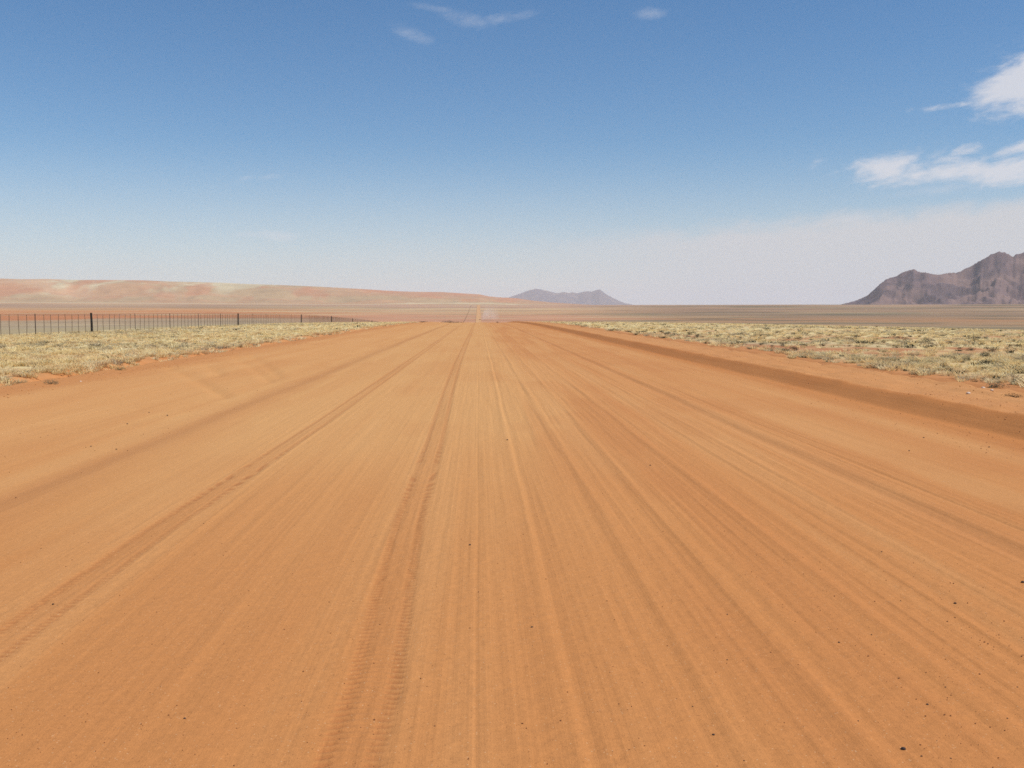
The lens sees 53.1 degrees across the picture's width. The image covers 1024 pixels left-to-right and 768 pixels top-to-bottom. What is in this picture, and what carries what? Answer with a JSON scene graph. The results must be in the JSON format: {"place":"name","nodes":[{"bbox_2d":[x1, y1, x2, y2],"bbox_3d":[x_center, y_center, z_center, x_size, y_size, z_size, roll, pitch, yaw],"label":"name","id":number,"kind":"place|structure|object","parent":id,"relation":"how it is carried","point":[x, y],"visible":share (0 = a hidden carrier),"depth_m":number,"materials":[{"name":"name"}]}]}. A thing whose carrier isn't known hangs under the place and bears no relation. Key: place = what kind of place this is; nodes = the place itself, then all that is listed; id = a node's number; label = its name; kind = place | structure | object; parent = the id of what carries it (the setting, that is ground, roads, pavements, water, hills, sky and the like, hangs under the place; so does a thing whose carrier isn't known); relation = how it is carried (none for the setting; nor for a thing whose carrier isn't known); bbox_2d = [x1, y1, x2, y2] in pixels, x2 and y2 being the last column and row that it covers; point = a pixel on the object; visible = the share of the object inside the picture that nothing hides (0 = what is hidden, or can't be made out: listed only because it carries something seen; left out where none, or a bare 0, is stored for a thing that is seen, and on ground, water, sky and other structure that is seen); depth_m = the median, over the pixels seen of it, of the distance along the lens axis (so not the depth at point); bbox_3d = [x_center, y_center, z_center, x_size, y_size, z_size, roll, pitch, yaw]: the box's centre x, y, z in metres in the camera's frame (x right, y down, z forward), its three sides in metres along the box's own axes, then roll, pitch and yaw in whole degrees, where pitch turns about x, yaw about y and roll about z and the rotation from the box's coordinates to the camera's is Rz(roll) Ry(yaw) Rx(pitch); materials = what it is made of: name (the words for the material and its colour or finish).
{"place":"outdoors","nodes":[
{"label":"outdoors","id":0,"kind":"place"},
{"bbox_2d":[0,279,584,304],"bbox_3d":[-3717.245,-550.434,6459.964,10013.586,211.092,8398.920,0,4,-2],"label":"hills","id":1,"kind":"structure","parent":0,"point":[36,291],"depth_m":5563.17,"materials":[{"name":"beige sand"}]},
{"bbox_2d":[0,305,1023,767],"bbox_3d":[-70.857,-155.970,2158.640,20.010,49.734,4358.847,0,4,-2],"label":"dirt road","id":2,"kind":"structure","parent":0,"point":[302,481],"depth_m":6.60,"materials":[{"name":"orange soil"}]},
{"bbox_2d":[3,337,1023,448],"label":"clods","id":3,"kind":"object","parent":2,"relation":"on","point":[626,337],"visible":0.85,"depth_m":20.85,"materials":[{"name":"brown soil"}]},
{"bbox_2d":[0,304,1023,392],"bbox_3d":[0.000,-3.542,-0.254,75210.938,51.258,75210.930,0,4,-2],"label":"ground","id":4,"kind":"structure","parent":0,"point":[994,316],"depth_m":2194.50,"materials":[{"name":"soil"}]},
{"bbox_2d":[0,313,376,334],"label":"wire fence","id":5,"kind":"object","parent":4,"relation":"on","point":[305,320],"visible":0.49,"depth_m":101.95,"materials":[{"name":"metal"}]},
{"bbox_2d":[0,321,417,386],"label":"dry grass","id":6,"kind":"structure","parent":4,"relation":"on","point":[59,362],"depth_m":45.42,"materials":[{"name":"beige plant"}]},
{"bbox_2d":[986,381,1009,387],"bbox_3d":[8.994,0.009,18.942,0.334,0.145,0.384,-2,4,-25],"label":"desert shrub","id":7,"kind":"object","parent":4,"relation":"on","point":[991,385],"visible":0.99,"depth_m":18.96,"materials":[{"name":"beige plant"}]},
{"bbox_2d":[0,0,1023,304],"label":"sky","id":8,"kind":"structure","parent":0,"point":[636,152],"materials":[{"name":"blue"}]},
{"bbox_2d":[509,289,631,304],"bbox_3d":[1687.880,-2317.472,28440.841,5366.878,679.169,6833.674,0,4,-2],"label":"mountain","id":9,"kind":"structure","parent":0,"point":[598,297],"depth_m":28116.53,"materials":[{"name":"grey stone"}]},
{"bbox_2d":[537,321,1023,387],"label":"dry grass","id":10,"kind":"structure","parent":0,"point":[1007,372],"depth_m":44.65,"materials":[{"name":"beige plant"}]},
{"bbox_2d":[841,251,1023,304],"bbox_3d":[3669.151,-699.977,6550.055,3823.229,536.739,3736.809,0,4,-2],"label":"mountain","id":11,"kind":"structure","parent":0,"point":[996,278],"depth_m":6542.07,"materials":[{"name":"grey stone"}]}
]}

